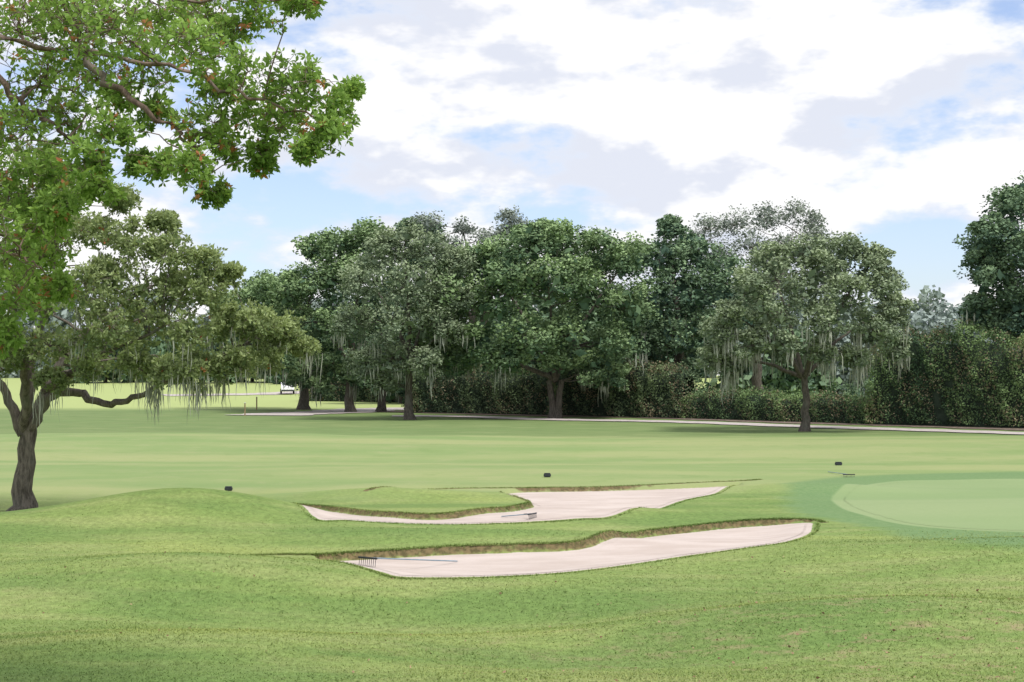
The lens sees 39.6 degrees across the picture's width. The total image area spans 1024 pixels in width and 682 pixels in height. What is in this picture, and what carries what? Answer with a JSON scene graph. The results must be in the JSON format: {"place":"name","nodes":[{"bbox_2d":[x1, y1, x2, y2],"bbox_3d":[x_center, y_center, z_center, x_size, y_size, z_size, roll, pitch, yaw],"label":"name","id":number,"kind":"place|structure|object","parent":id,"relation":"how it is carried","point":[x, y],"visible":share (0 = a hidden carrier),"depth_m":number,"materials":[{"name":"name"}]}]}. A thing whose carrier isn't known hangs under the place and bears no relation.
{"place":"outdoors","nodes":[
{"label":"outdoors","id":0,"kind":"place"},
{"bbox_2d":[163,391,299,395],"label":"access road","id":1,"kind":"structure","parent":0,"point":[275,393],"depth_m":196.36,"materials":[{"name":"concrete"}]},
{"bbox_2d":[280,383,294,393],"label":"parked car","id":2,"kind":"object","parent":1,"relation":"on","point":[286,389],"visible":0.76,"depth_m":193.12,"materials":[{"name":"white paint"}]},
{"bbox_2d":[230,407,403,414],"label":"cart path","id":3,"kind":"structure","parent":0,"point":[336,411],"depth_m":128.05,"materials":[{"name":"concrete"}]},
{"bbox_2d":[0,375,1023,681],"bbox_3d":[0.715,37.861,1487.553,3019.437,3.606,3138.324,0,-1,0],"label":"ground","id":4,"kind":"structure","parent":0,"point":[94,463],"depth_m":28.59,"materials":[{"name":"green plant"}]},
{"bbox_2d":[0,136,322,510],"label":"live oak tree","id":5,"kind":"object","parent":4,"relation":"on","point":[102,275],"visible":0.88,"depth_m":33.36,"materials":[{"name":"green plant"}]},
{"bbox_2d":[0,0,366,359],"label":"overhanging oak tree","id":6,"kind":"object","parent":4,"relation":"on","point":[46,213],"visible":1,"depth_m":13.93,"materials":[{"name":"green plant"}]},
{"bbox_2d":[52,315,365,383],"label":"background woodland","id":7,"kind":"object","parent":4,"relation":"on","point":[162,347],"visible":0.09,"depth_m":247.32,"materials":[{"name":"green plant"}]},
{"bbox_2d":[224,486,232,490],"bbox_3d":[-8.480,4.456,42.558,0.230,0.216,0.120,0,-1,0],"label":"tee marker","id":8,"kind":"object","parent":4,"relation":"on","point":[228,488],"visible":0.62,"depth_m":42.52,"materials":[{"name":"paint"}]},
{"bbox_2d":[204,276,327,409],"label":"oak tree","id":9,"kind":"object","parent":4,"relation":"on","point":[303,401],"visible":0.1,"depth_m":137.30,"materials":[{"name":"green plant"}]},
{"bbox_2d":[249,216,386,411],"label":"oak tree","id":10,"kind":"object","parent":4,"relation":"on","point":[297,285],"visible":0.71,"depth_m":127.49,"materials":[{"name":"green plant"}]},
{"bbox_2d":[298,379,398,401],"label":"hedge","id":11,"kind":"object","parent":4,"relation":"on","point":[338,394],"visible":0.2,"depth_m":167.94,"materials":[{"name":"green plant"}]},
{"bbox_2d":[336,215,446,411],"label":"oak tree","id":12,"kind":"object","parent":4,"relation":"on","point":[381,406],"visible":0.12,"depth_m":130.84,"materials":[{"name":"green plant"}]},
{"bbox_2d":[328,219,479,419],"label":"oak tree","id":13,"kind":"object","parent":4,"relation":"on","point":[383,363],"visible":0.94,"depth_m":106.80,"materials":[{"name":"green plant"}]},
{"bbox_2d":[0,285,969,377],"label":"distant tree line","id":14,"kind":"object","parent":4,"relation":"on","point":[67,315],"visible":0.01,"depth_m":297.22,"materials":[{"name":"green plant"}]},
{"bbox_2d":[308,486,725,522],"bbox_3d":[1.320,4.180,37.953,15.083,0.557,9.326,0,-1,-20],"label":"sand bunker","id":15,"kind":"object","parent":4,"relation":"on","point":[568,504],"visible":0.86,"depth_m":38.38},
{"bbox_2d":[501,512,536,519],"bbox_3d":[0.123,4.079,33.308,0.846,0.133,0.420,-1,-2,29],"label":"bunker rake","id":16,"kind":"object","parent":15,"relation":"on","point":[532,515],"visible":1,"depth_m":33.23,"materials":[{"name":"paint"}]},
{"bbox_2d":[18,536,1023,681],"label":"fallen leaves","id":17,"kind":"object","parent":4,"relation":"on","point":[789,646],"visible":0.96,"depth_m":18.39,"materials":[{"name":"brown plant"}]},
{"bbox_2d":[410,217,662,418],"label":"oak tree","id":18,"kind":"object","parent":4,"relation":"on","point":[568,277],"visible":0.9,"depth_m":108.79,"materials":[{"name":"green plant"}]},
{"bbox_2d":[249,478,825,579],"bbox_3d":[0.714,4.049,34.733,14.814,0.671,22.611,0,-1,0],"label":"rough grass edge","id":19,"kind":"object","parent":4,"relation":"on","point":[528,502],"visible":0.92,"depth_m":30.70,"materials":[{"name":"green plant"}]},
{"bbox_2d":[332,277,745,402],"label":"background woodland","id":20,"kind":"object","parent":4,"relation":"on","point":[713,382],"visible":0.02,"depth_m":145.70,"materials":[{"name":"green plant"}]},
{"bbox_2d":[346,523,806,575],"bbox_3d":[2.338,4.087,28.149,11.926,0.275,4.226,1,-2,-33],"label":"sand bunker","id":21,"kind":"object","parent":4,"relation":"on","point":[623,550],"visible":0.98,"depth_m":27.23},
{"bbox_2d":[358,556,457,564],"bbox_3d":[-1.775,3.956,25.745,0.420,0.367,2.660,-1,-2,34],"label":"bunker rake","id":22,"kind":"object","parent":21,"relation":"on","point":[367,558],"visible":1,"depth_m":25.17,"materials":[{"name":"paint"}]},
{"bbox_2d":[602,213,760,377],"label":"oak tree","id":23,"kind":"object","parent":4,"relation":"on","point":[673,333],"visible":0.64,"depth_m":116.80,"materials":[{"name":"green plant"}]},
{"bbox_2d":[387,410,1023,429],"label":"mulch bed","id":24,"kind":"object","parent":4,"relation":"on","point":[964,427],"visible":0.53,"depth_m":101.39,"materials":[{"name":"brown soil"}]},
{"bbox_2d":[400,376,420,408],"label":"shrub","id":25,"kind":"object","parent":24,"relation":"on","point":[404,389],"visible":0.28,"depth_m":129.90,"materials":[{"name":"green plant"}]},
{"bbox_2d":[408,205,543,369],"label":"oak tree","id":26,"kind":"object","parent":24,"relation":"on","point":[462,227],"visible":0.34,"depth_m":127.06,"materials":[{"name":"green plant"}]},
{"bbox_2d":[412,364,556,414],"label":"hedge","id":27,"kind":"object","parent":24,"relation":"on","point":[525,394],"visible":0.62,"depth_m":124.57,"materials":[{"name":"green plant"}]},
{"bbox_2d":[546,354,707,417],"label":"hedge","id":28,"kind":"object","parent":24,"relation":"on","point":[650,392],"visible":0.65,"depth_m":114.43,"materials":[{"name":"green plant"}]},
{"bbox_2d":[683,373,706,397],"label":"shrub","id":29,"kind":"object","parent":24,"relation":"on","point":[690,388],"visible":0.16,"depth_m":113.48,"materials":[{"name":"green plant"}]},
{"bbox_2d":[677,383,873,423],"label":"hedge","id":30,"kind":"object","parent":24,"relation":"on","point":[825,407],"visible":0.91,"depth_m":105.06,"materials":[{"name":"green plant"}]},
{"bbox_2d":[861,315,1023,427],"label":"hedge","id":31,"kind":"object","parent":24,"relation":"on","point":[968,380],"visible":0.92,"depth_m":94.16,"materials":[{"name":"green plant"}]},
{"bbox_2d":[686,196,841,394],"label":"oak tree","id":32,"kind":"object","parent":4,"relation":"on","point":[728,224],"visible":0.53,"depth_m":125.26,"materials":[{"name":"green plant"}]},
{"bbox_2d":[723,329,841,399],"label":"background woodland","id":33,"kind":"object","parent":4,"relation":"on","point":[783,382],"visible":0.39,"depth_m":150.21,"materials":[{"name":"green plant"}]},
{"bbox_2d":[693,231,918,431],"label":"oak tree","id":34,"kind":"object","parent":4,"relation":"on","point":[728,323],"visible":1,"depth_m":83.60,"materials":[{"name":"green plant"}]},
{"bbox_2d":[839,380,863,400],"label":"shrub","id":35,"kind":"object","parent":4,"relation":"on","point":[854,388],"visible":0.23,"depth_m":114.02,"materials":[{"name":"green plant"}]},
{"bbox_2d":[862,378,873,396],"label":"shrub","id":36,"kind":"object","parent":4,"relation":"on","point":[866,382],"visible":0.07,"depth_m":120.78,"materials":[{"name":"green plant"}]},
{"bbox_2d":[827,299,1019,401],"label":"background woodland","id":37,"kind":"object","parent":4,"relation":"on","point":[919,321],"visible":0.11,"depth_m":160.57,"materials":[{"name":"green plant"}]},
{"bbox_2d":[844,479,1023,529],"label":"putting green","id":38,"kind":"object","parent":4,"relation":"on","point":[987,504],"visible":1,"depth_m":37.06,"materials":[{"name":"green plant"}]},
{"bbox_2d":[952,170,1023,348],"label":"oak tree","id":39,"kind":"object","parent":4,"relation":"on","point":[992,252],"visible":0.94,"depth_m":94.15,"materials":[{"name":"green plant"}]},
{"bbox_2d":[0,0,1023,374],"label":"sky","id":40,"kind":"structure","parent":0,"point":[894,120],"materials":[{"name":"white"}]},
{"bbox_2d":[392,415,1023,433],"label":"cart path","id":41,"kind":"structure","parent":0,"point":[869,428],"depth_m":96.83,"materials":[{"name":"concrete"}]}
]}

